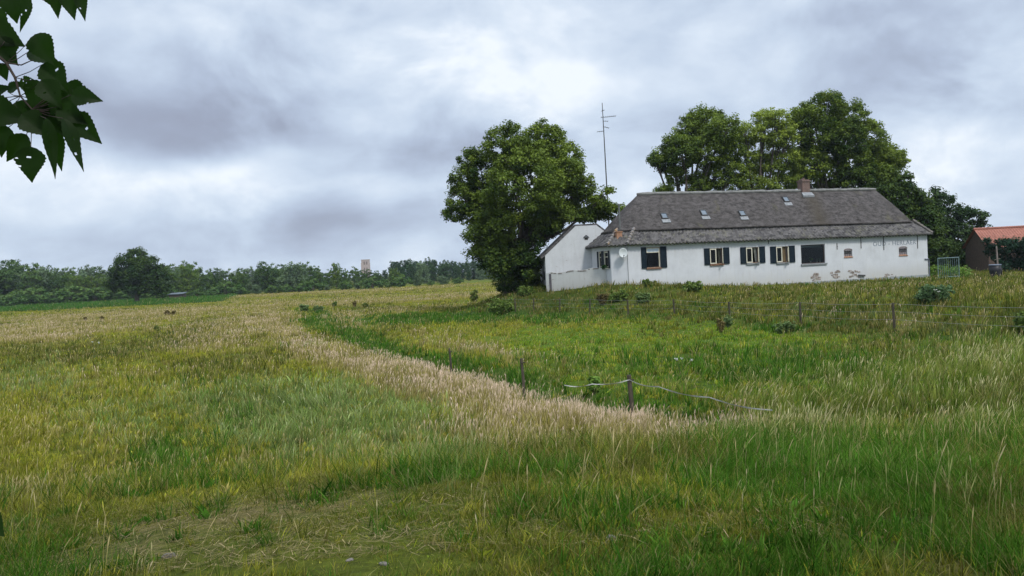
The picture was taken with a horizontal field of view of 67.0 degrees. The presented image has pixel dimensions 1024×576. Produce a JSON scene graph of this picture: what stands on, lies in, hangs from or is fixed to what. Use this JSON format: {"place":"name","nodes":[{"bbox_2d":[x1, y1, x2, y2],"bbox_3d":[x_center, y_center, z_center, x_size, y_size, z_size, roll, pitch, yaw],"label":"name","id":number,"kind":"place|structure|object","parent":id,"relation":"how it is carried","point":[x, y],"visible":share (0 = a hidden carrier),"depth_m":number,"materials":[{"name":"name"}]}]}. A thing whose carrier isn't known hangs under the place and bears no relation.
{"place":"outdoors","nodes":[
{"label":"outdoors","id":0,"kind":"place"},
{"bbox_2d":[0,265,1023,575],"bbox_3d":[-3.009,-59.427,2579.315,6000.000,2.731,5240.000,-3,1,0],"label":"ground","id":1,"kind":"structure","parent":0,"point":[368,564],"depth_m":15.04,"materials":[{"name":"green plant"}]},
{"bbox_2d":[0,271,13,295],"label":"broadleaf tree","id":2,"kind":"object","parent":1,"relation":"on","point":[5,275],"visible":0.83,"depth_m":227.51,"materials":[{"name":"green plant"}]},
{"bbox_2d":[0,291,27,306],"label":"willow bush","id":3,"kind":"object","parent":1,"relation":"on","point":[9,299],"visible":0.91,"depth_m":203.61,"materials":[{"name":"green plant"}]},
{"bbox_2d":[0,264,28,294],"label":"broadleaf tree","id":4,"kind":"object","parent":1,"relation":"on","point":[7,290],"visible":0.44,"depth_m":232.09,"materials":[{"name":"green plant"}]},
{"bbox_2d":[1,261,29,293],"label":"broadleaf tree","id":5,"kind":"object","parent":1,"relation":"on","point":[21,267],"visible":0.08,"depth_m":257.99,"materials":[{"name":"green plant"}]},
{"bbox_2d":[10,269,28,293],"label":"willow tree","id":6,"kind":"object","parent":1,"relation":"on","point":[18,280],"visible":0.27,"depth_m":233.05,"materials":[{"name":"green plant"}]},
{"bbox_2d":[6,287,45,304],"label":"willow bush","id":7,"kind":"object","parent":1,"relation":"on","point":[21,292],"visible":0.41,"depth_m":217.55,"materials":[{"name":"green plant"}]},
{"bbox_2d":[15,266,46,292],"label":"broadleaf tree","id":8,"kind":"object","parent":1,"relation":"on","point":[26,278],"visible":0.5,"depth_m":227.67,"materials":[{"name":"green plant"}]},
{"bbox_2d":[20,288,55,304],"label":"willow bush","id":9,"kind":"object","parent":1,"relation":"on","point":[39,291],"visible":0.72,"depth_m":216.99,"materials":[{"name":"green plant"}]},
{"bbox_2d":[29,266,60,300],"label":"willow tree","id":10,"kind":"object","parent":1,"relation":"on","point":[42,274],"visible":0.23,"depth_m":232.12,"materials":[{"name":"green plant"}]},
{"bbox_2d":[34,294,67,303],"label":"willow bush","id":11,"kind":"object","parent":1,"relation":"on","point":[47,301],"visible":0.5,"depth_m":215.93,"materials":[{"name":"green plant"}]},
{"bbox_2d":[0,0,102,182],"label":"poplar tree","id":12,"kind":"object","parent":1,"relation":"on","point":[50,113],"visible":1,"depth_m":1.71,"materials":[{"name":"green plant"}]},
{"bbox_2d":[0,512,4,536],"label":"hanging leaf","id":13,"kind":"object","parent":12,"relation":"attached to","point":[1,529],"visible":1,"depth_m":0.90,"materials":[{"name":"green plant"}]},
{"bbox_2d":[45,272,65,301],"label":"broadleaf tree","id":14,"kind":"object","parent":1,"relation":"on","point":[53,281],"visible":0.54,"depth_m":231.78,"materials":[{"name":"green plant"}]},
{"bbox_2d":[44,285,86,303],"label":"willow bush","id":15,"kind":"object","parent":1,"relation":"on","point":[58,291],"visible":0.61,"depth_m":215.84,"materials":[{"name":"green plant"}]},
{"bbox_2d":[55,267,80,292],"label":"broadleaf tree","id":16,"kind":"object","parent":1,"relation":"on","point":[65,276],"visible":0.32,"depth_m":229.44,"materials":[{"name":"green plant"}]},
{"bbox_2d":[66,275,88,300],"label":"broadleaf tree","id":17,"kind":"object","parent":1,"relation":"on","point":[79,281],"visible":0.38,"depth_m":222.57,"materials":[{"name":"green plant"}]},
{"bbox_2d":[58,286,104,302],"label":"willow bush","id":18,"kind":"object","parent":1,"relation":"on","point":[77,288],"visible":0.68,"depth_m":215.43,"materials":[{"name":"green plant"}]},
{"bbox_2d":[75,264,94,287],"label":"willow tree","id":19,"kind":"object","parent":1,"relation":"on","point":[89,271],"visible":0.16,"depth_m":256.10,"materials":[{"name":"green plant"}]},
{"bbox_2d":[79,275,100,291],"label":"broadleaf tree","id":20,"kind":"object","parent":1,"relation":"on","point":[92,284],"visible":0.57,"depth_m":224.43,"materials":[{"name":"green plant"}]},
{"bbox_2d":[74,287,114,302],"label":"willow bush","id":21,"kind":"object","parent":1,"relation":"on","point":[88,297],"visible":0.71,"depth_m":215.69,"materials":[{"name":"green plant"}]},
{"bbox_2d":[101,290,130,300],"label":"willow bush","id":22,"kind":"object","parent":1,"relation":"on","point":[118,295],"visible":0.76,"depth_m":214.29,"materials":[{"name":"green plant"}]},
{"bbox_2d":[99,246,176,301],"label":"oak tree","id":23,"kind":"object","parent":1,"relation":"on","point":[153,275],"visible":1,"depth_m":177.65,"materials":[{"name":"green plant"}]},
{"bbox_2d":[157,285,180,297],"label":"willow bush","id":24,"kind":"object","parent":1,"relation":"on","point":[172,291],"visible":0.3,"depth_m":215.58,"materials":[{"name":"green plant"}]},
{"bbox_2d":[167,292,186,297],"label":"field shed","id":25,"kind":"structure","parent":1,"relation":"on","point":[178,294],"depth_m":212.58,"materials":[{"name":"grey metal"}]},
{"bbox_2d":[172,263,195,293],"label":"willow tree","id":26,"kind":"object","parent":1,"relation":"on","point":[178,269],"visible":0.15,"depth_m":230.40,"materials":[{"name":"green plant"}]},
{"bbox_2d":[173,262,198,295],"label":"broadleaf tree","id":27,"kind":"object","parent":1,"relation":"on","point":[185,281],"visible":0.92,"depth_m":220.94,"materials":[{"name":"green plant"}]},
{"bbox_2d":[189,273,202,295],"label":"broadleaf tree","id":28,"kind":"object","parent":1,"relation":"on","point":[197,285],"visible":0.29,"depth_m":238.31,"materials":[{"name":"green plant"}]},
{"bbox_2d":[186,289,206,296],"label":"willow bush","id":29,"kind":"object","parent":1,"relation":"on","point":[194,293],"visible":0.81,"depth_m":218.42,"materials":[{"name":"green plant"}]},
{"bbox_2d":[189,261,207,291],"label":"broadleaf tree","id":30,"kind":"object","parent":1,"relation":"on","point":[199,270],"visible":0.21,"depth_m":259.07,"materials":[{"name":"green plant"}]},
{"bbox_2d":[198,270,216,294],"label":"broadleaf tree","id":31,"kind":"object","parent":1,"relation":"on","point":[210,284],"visible":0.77,"depth_m":230.42,"materials":[{"name":"green plant"}]},
{"bbox_2d":[204,268,224,285],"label":"broadleaf tree","id":32,"kind":"object","parent":1,"relation":"on","point":[217,279],"visible":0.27,"depth_m":261.69,"materials":[{"name":"green plant"}]},
{"bbox_2d":[207,281,246,294],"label":"willow bush","id":33,"kind":"object","parent":1,"relation":"on","point":[223,287],"visible":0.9,"depth_m":219.53,"materials":[{"name":"green plant"}]},
{"bbox_2d":[223,268,234,292],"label":"broadleaf tree","id":34,"kind":"object","parent":1,"relation":"on","point":[228,275],"visible":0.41,"depth_m":263.89,"materials":[{"name":"green plant"}]},
{"bbox_2d":[227,271,244,289],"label":"broadleaf tree","id":35,"kind":"object","parent":1,"relation":"on","point":[235,280],"visible":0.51,"depth_m":234.95,"materials":[{"name":"green plant"}]},
{"bbox_2d":[243,266,261,287],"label":"willow tree","id":36,"kind":"object","parent":1,"relation":"on","point":[249,272],"visible":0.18,"depth_m":275.27,"materials":[{"name":"green plant"}]},
{"bbox_2d":[245,275,262,292],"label":"willow tree","id":37,"kind":"object","parent":1,"relation":"on","point":[252,280],"visible":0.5,"depth_m":240.62,"materials":[{"name":"green plant"}]},
{"bbox_2d":[252,284,261,293],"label":"bush","id":38,"kind":"object","parent":1,"relation":"on","point":[256,290],"visible":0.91,"depth_m":220.82,"materials":[{"name":"green plant"}]},
{"bbox_2d":[254,261,280,292],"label":"broadleaf tree","id":39,"kind":"object","parent":1,"relation":"on","point":[266,282],"visible":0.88,"depth_m":239.19,"materials":[{"name":"green plant"}]},
{"bbox_2d":[262,285,279,292],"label":"willow bush","id":40,"kind":"object","parent":1,"relation":"on","point":[274,289],"visible":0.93,"depth_m":220.82,"materials":[{"name":"green plant"}]},
{"bbox_2d":[279,283,293,291],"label":"willow bush","id":41,"kind":"object","parent":1,"relation":"on","point":[285,288],"visible":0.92,"depth_m":219.73,"materials":[{"name":"green plant"}]},
{"bbox_2d":[275,261,307,291],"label":"willow tree","id":42,"kind":"object","parent":1,"relation":"on","point":[288,278],"visible":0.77,"depth_m":224.44,"materials":[{"name":"green plant"}]},
{"bbox_2d":[303,261,315,279],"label":"broadleaf tree","id":43,"kind":"object","parent":1,"relation":"on","point":[310,268],"visible":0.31,"depth_m":274.26,"materials":[{"name":"green plant"}]},
{"bbox_2d":[298,278,328,291],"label":"willow bush","id":44,"kind":"object","parent":1,"relation":"on","point":[309,284],"visible":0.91,"depth_m":218.63,"materials":[{"name":"green plant"}]},
{"bbox_2d":[313,269,327,287],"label":"broadleaf tree","id":45,"kind":"object","parent":1,"relation":"on","point":[319,276],"visible":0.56,"depth_m":249.50,"materials":[{"name":"green plant"}]},
{"bbox_2d":[328,263,341,288],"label":"broadleaf tree","id":46,"kind":"object","parent":1,"relation":"on","point":[336,273],"visible":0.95,"depth_m":237.50,"materials":[{"name":"green plant"}]},
{"bbox_2d":[335,268,347,288],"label":"broadleaf tree","id":47,"kind":"object","parent":1,"relation":"on","point":[343,273],"visible":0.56,"depth_m":255.31,"materials":[{"name":"green plant"}]},
{"bbox_2d":[338,281,352,289],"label":"willow bush","id":48,"kind":"object","parent":1,"relation":"on","point":[342,286],"visible":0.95,"depth_m":215.90,"materials":[{"name":"green plant"}]},
{"bbox_2d":[347,266,359,286],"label":"broadleaf tree","id":49,"kind":"object","parent":1,"relation":"on","point":[351,275],"visible":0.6,"depth_m":292.01,"materials":[{"name":"green plant"}]},
{"bbox_2d":[352,269,366,286],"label":"broadleaf tree","id":50,"kind":"object","parent":1,"relation":"on","point":[357,280],"visible":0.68,"depth_m":263.16,"materials":[{"name":"green plant"}]},
{"bbox_2d":[361,259,370,277],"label":"church tower","id":51,"kind":"structure","parent":1,"relation":"on","point":[365,264],"depth_m":894.77,"materials":[{"name":"brick"}]},
{"bbox_2d":[358,276,385,288],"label":"willow bush","id":52,"kind":"object","parent":1,"relation":"on","point":[368,283],"visible":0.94,"depth_m":215.13,"materials":[{"name":"green plant"}]},
{"bbox_2d":[387,268,401,283],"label":"broadleaf tree","id":53,"kind":"object","parent":1,"relation":"on","point":[392,272],"visible":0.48,"depth_m":249.44,"materials":[{"name":"green plant"}]},
{"bbox_2d":[390,275,413,286],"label":"willow bush","id":54,"kind":"object","parent":1,"relation":"on","point":[403,282],"visible":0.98,"depth_m":215.59,"materials":[{"name":"green plant"}]},
{"bbox_2d":[406,260,415,283],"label":"poplar tree","id":55,"kind":"object","parent":1,"relation":"on","point":[410,268],"visible":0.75,"depth_m":273.98,"materials":[{"name":"green plant"}]},
{"bbox_2d":[414,269,423,285],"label":"willow tree","id":56,"kind":"object","parent":1,"relation":"on","point":[418,281],"visible":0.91,"depth_m":213.15,"materials":[{"name":"green plant"}]},
{"bbox_2d":[414,260,429,283],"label":"willow tree","id":57,"kind":"object","parent":1,"relation":"on","point":[424,269],"visible":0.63,"depth_m":273.51,"materials":[{"name":"green plant"}]},
{"bbox_2d":[429,264,436,282],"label":"poplar tree","id":58,"kind":"object","parent":1,"relation":"on","point":[432,272],"visible":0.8,"depth_m":284.13,"materials":[{"name":"green plant"}]},
{"bbox_2d":[436,275,448,283],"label":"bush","id":59,"kind":"object","parent":1,"relation":"on","point":[441,278],"visible":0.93,"depth_m":222.09,"materials":[{"name":"green plant"}]},
{"bbox_2d":[439,259,451,280],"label":"poplar tree","id":60,"kind":"object","parent":1,"relation":"on","point":[444,269],"visible":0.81,"depth_m":283.78,"materials":[{"name":"green plant"}]},
{"bbox_2d":[453,263,461,279],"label":"poplar tree","id":61,"kind":"object","parent":1,"relation":"on","point":[457,268],"visible":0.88,"depth_m":293.32,"materials":[{"name":"green plant"}]},
{"bbox_2d":[463,259,471,279],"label":"poplar tree","id":62,"kind":"object","parent":1,"relation":"on","point":[466,265],"visible":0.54,"depth_m":318.24,"materials":[{"name":"green plant"}]},
{"bbox_2d":[470,259,476,278],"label":"poplar tree","id":63,"kind":"object","parent":1,"relation":"on","point":[472,264],"visible":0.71,"depth_m":326.50,"materials":[{"name":"green plant"}]},
{"bbox_2d":[469,289,478,301],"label":"sapling","id":64,"kind":"object","parent":1,"relation":"on","point":[473,296],"visible":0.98,"depth_m":84.87,"materials":[{"name":"green plant"}]},
{"bbox_2d":[475,268,485,279],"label":"willow tree","id":65,"kind":"object","parent":1,"relation":"on","point":[480,277],"visible":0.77,"depth_m":291.33,"materials":[{"name":"green plant"}]},
{"bbox_2d":[487,296,513,314],"bbox_3d":[-0.834,1.392,58.484,2.224,1.632,1.999,-2,2,23],"label":"nettle patch","id":66,"kind":"object","parent":1,"relation":"on","point":[498,306],"visible":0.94,"depth_m":58.03,"materials":[{"name":"green plant"}]},
{"bbox_2d":[0,463,1020,575],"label":"dry litter","id":67,"kind":"object","parent":1,"relation":"on","point":[331,547],"visible":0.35,"depth_m":4.05,"materials":[{"name":"beige plant"}]},
{"bbox_2d":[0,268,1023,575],"bbox_3d":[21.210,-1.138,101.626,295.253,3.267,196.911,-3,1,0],"label":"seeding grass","id":68,"kind":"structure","parent":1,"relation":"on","point":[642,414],"depth_m":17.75,"materials":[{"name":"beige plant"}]},
{"bbox_2d":[517,285,534,295],"bbox_3d":[1.100,0.227,61.262,1.466,0.965,1.186,-3,1,0],"label":"nettle patch","id":69,"kind":"object","parent":1,"relation":"on","point":[523,291],"visible":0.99,"depth_m":61.10,"materials":[{"name":"green plant"}]},
{"bbox_2d":[439,117,626,294],"bbox_3d":[1.836,-6.714,65.434,12.977,15.682,11.959,-4,2,-40],"label":"lime tree","id":70,"kind":"object","parent":1,"relation":"on","point":[502,252],"visible":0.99,"depth_m":63.51,"materials":[{"name":"green plant"}]},
{"bbox_2d":[537,223,604,288],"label":"outbuilding","id":71,"kind":"structure","parent":1,"relation":"on","point":[566,250],"depth_m":60.99,"materials":[{"name":"paint"}]},
{"bbox_2d":[546,268,606,291],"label":"garden wall","id":72,"kind":"structure","parent":1,"relation":"on","point":[567,280],"depth_m":59.25,"materials":[{"name":"white paint"}]},
{"bbox_2d":[587,372,601,396],"bbox_3d":[2.257,2.645,21.141,0.417,0.755,0.400,-3,1,0],"label":"tall weed","id":73,"kind":"object","parent":1,"relation":"on","point":[594,380],"visible":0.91,"depth_m":21.05,"materials":[{"name":"green plant"}]},
{"bbox_2d":[595,293,608,305],"bbox_3d":[6.089,0.795,52.258,0.711,0.889,0.795,-4,2,-43],"label":"dock plant","id":74,"kind":"object","parent":1,"relation":"on","point":[600,298],"visible":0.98,"depth_m":52.19,"materials":[{"name":"brown plant"}]},
{"bbox_2d":[597,103,612,224],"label":"aerial mast","id":75,"kind":"object","parent":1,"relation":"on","point":[604,146],"visible":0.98,"depth_m":67.72,"materials":[{"name":"metal"}]},
{"bbox_2d":[448,348,771,417],"bbox_3d":[0.943,2.814,19.804,1.226,1.666,14.880,-4,2,-29],"label":"tape fence","id":76,"kind":"object","parent":1,"relation":"on","point":[629,380],"visible":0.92,"depth_m":17.63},
{"bbox_2d":[609,289,628,301],"bbox_3d":[7.267,0.578,52.311,1.488,1.048,1.298,-2,2,31],"label":"nettle patch","id":77,"kind":"object","parent":1,"relation":"on","point":[621,294],"visible":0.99,"depth_m":52.03,"materials":[{"name":"green plant"}]},
{"bbox_2d":[635,292,650,303],"bbox_3d":[8.495,0.655,50.179,1.077,0.840,0.987,-3,1,0],"label":"nettle patch","id":78,"kind":"object","parent":1,"relation":"on","point":[642,298],"visible":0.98,"depth_m":50.05,"materials":[{"name":"green plant"}]},
{"bbox_2d":[682,280,702,291],"bbox_3d":[11.854,-0.049,50.771,1.417,0.956,1.393,-3,1,0],"label":"nettle patch","id":79,"kind":"object","parent":1,"relation":"on","point":[695,286],"visible":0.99,"depth_m":50.39,"materials":[{"name":"green plant"}]},
{"bbox_2d":[645,101,751,191],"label":"lime tree","id":80,"kind":"object","parent":1,"relation":"on","point":[697,137],"visible":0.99,"depth_m":78.83,"materials":[{"name":"green plant"}]},
{"bbox_2d":[715,318,724,332],"bbox_3d":[9.669,1.759,35.816,0.483,0.764,0.374,-3,1,0],"label":"dock plant","id":81,"kind":"object","parent":1,"relation":"on","point":[720,324],"visible":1,"depth_m":35.76,"materials":[{"name":"brown plant"}]},
{"bbox_2d":[723,315,733,326],"bbox_3d":[10.623,1.639,38.030,0.577,0.692,0.594,-4,2,-32],"label":"nettle patch","id":82,"kind":"object","parent":1,"relation":"on","point":[727,320],"visible":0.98,"depth_m":37.86,"materials":[{"name":"green plant"}]},
{"bbox_2d":[585,178,932,285],"bbox_3d":[20.178,-4.050,63.335,29.073,9.795,6.916,-3,1,-16],"label":"farmhouse","id":83,"kind":"object","parent":1,"relation":"on","point":[804,232],"visible":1,"depth_m":60.97,"materials":[{"name":"tile"}]},
{"bbox_2d":[597,251,602,267],"bbox_3d":[6.793,-2.148,59.232,0.170,1.310,1.061,-3,1,-16],"label":"window","id":84,"kind":"structure","parent":83,"relation":"in","point":[599,261],"depth_m":59.41,"materials":[{"name":"blue wood"}]},
{"bbox_2d":[601,251,609,268],"bbox_3d":[6.979,-2.082,58.061,0.466,1.404,1.323,-3,1,-16],"label":"window","id":85,"kind":"structure","parent":83,"relation":"in","point":[605,255],"depth_m":58.20,"materials":[{"name":"brown wood"}]},
{"bbox_2d":[641,246,666,268],"bbox_3d":[10.555,-2.240,57.585,2.069,1.656,0.240,-3,1,-16],"label":"window","id":86,"kind":"structure","parent":83,"relation":"in","point":[662,251],"depth_m":57.61,"materials":[{"name":"blue wood"}]},
{"bbox_2d":[704,247,729,265],"bbox_3d":[15.648,-2.392,58.905,2.152,1.339,0.692,-3,1,-16],"label":"window","id":87,"kind":"structure","parent":83,"relation":"in","point":[724,255],"depth_m":59.08,"materials":[{"name":"blue wood"}]},
{"bbox_2d":[740,246,765,264],"bbox_3d":[18.660,-2.510,59.773,2.169,1.356,0.687,-3,1,-16],"label":"window","id":88,"kind":"structure","parent":83,"relation":"in","point":[761,249],"depth_m":59.89,"materials":[{"name":"blue wood"}]},
{"bbox_2d":[770,245,794,263],"bbox_3d":[21.226,-2.594,60.513,2.223,1.392,0.679,-3,1,-16],"label":"window","id":89,"kind":"structure","parent":83,"relation":"in","point":[790,250],"depth_m":60.67,"materials":[{"name":"blue wood"}]},
{"bbox_2d":[801,244,827,265],"bbox_3d":[23.891,-2.644,61.608,2.401,1.621,0.604,-3,1,-16],"label":"window","id":90,"kind":"structure","parent":83,"relation":"in","point":[818,245],"depth_m":61.62,"materials":[{"name":"black glass"}]},
{"bbox_2d":[899,246,907,255],"bbox_3d":[32.245,-3.039,63.871,0.900,0.805,0.250,-3,1,-16],"label":"stable window","id":91,"kind":"structure","parent":83,"relation":"in","point":[902,250],"depth_m":63.92,"materials":[{"name":"glass"}]},
{"bbox_2d":[725,107,803,190],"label":"pale tree","id":92,"kind":"object","parent":1,"relation":"on","point":[760,162],"visible":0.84,"depth_m":80.94,"materials":[{"name":"green plant"}]},
{"bbox_2d":[507,298,1023,331],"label":"wire fence","id":93,"kind":"object","parent":1,"relation":"on","point":[893,311],"visible":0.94,"depth_m":36.13,"materials":[{"name":"grey metal"}]},
{"bbox_2d":[772,320,796,333],"bbox_3d":[12.023,1.763,34.132,1.051,0.678,0.719,-3,1,0],"label":"nettle patch","id":94,"kind":"object","parent":1,"relation":"on","point":[785,326],"visible":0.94,"depth_m":33.95,"materials":[{"name":"green plant"}]},
{"bbox_2d":[786,88,911,189],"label":"lime tree","id":95,"kind":"object","parent":1,"relation":"on","point":[880,160],"visible":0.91,"depth_m":81.42,"materials":[{"name":"green plant"}]},
{"bbox_2d":[875,170,962,267],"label":"dark tree","id":96,"kind":"object","parent":1,"relation":"on","point":[913,201],"visible":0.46,"depth_m":77.38,"materials":[{"name":"green plant"}]},
{"bbox_2d":[928,265,939,276],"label":"nettle patch","id":97,"kind":"object","parent":1,"relation":"on","point":[933,269],"visible":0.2,"depth_m":65.94,"materials":[{"name":"green plant"}]},
{"bbox_2d":[913,284,955,304],"bbox_3d":[18.398,0.329,33.713,1.762,1.094,1.359,-3,1,0],"label":"thistle clump","id":98,"kind":"object","parent":1,"relation":"on","point":[926,293],"visible":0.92,"depth_m":33.49,"materials":[{"name":"green plant"}]},
{"bbox_2d":[937,257,959,278],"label":"metal gate","id":99,"kind":"structure","parent":1,"relation":"on","point":[948,266],"depth_m":61.27,"materials":[{"name":"metal"}]},
{"bbox_2d":[935,264,973,277],"bbox_3d":[36.993,-1.244,64.398,3.106,1.639,2.309,-3,1,0],"label":"nettle patch","id":100,"kind":"object","parent":1,"relation":"on","point":[953,271],"visible":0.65,"depth_m":63.93,"materials":[{"name":"green plant"}]},
{"bbox_2d":[928,186,992,269],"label":"walnut tree","id":101,"kind":"object","parent":1,"relation":"on","point":[957,220],"visible":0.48,"depth_m":81.37,"materials":[{"name":"green plant"}]},
{"bbox_2d":[962,225,1023,270],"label":"brick barn","id":102,"kind":"structure","parent":1,"relation":"on","point":[976,257],"depth_m":75.11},
{"bbox_2d":[988,264,1002,277],"bbox_3d":[37.505,-1.282,60.032,0.864,1.118,0.877,-2,2,45],"label":"water trough","id":103,"kind":"object","parent":1,"relation":"on","point":[995,269],"visible":0.78,"depth_m":59.72,"materials":[{"name":"black plastic"}]},
{"bbox_2d":[980,235,1023,271],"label":"dark shrub","id":104,"kind":"object","parent":1,"relation":"on","point":[1008,259],"visible":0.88,"depth_m":67.84,"materials":[{"name":"green plant"}]},
{"bbox_2d":[1012,311,1023,331],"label":"bramble bush","id":105,"kind":"object","parent":1,"relation":"on","point":[1019,320],"visible":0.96,"depth_m":26.71,"materials":[{"name":"green plant"}]},
{"bbox_2d":[0,0,1023,280],"label":"sky","id":106,"kind":"structure","parent":0,"point":[233,134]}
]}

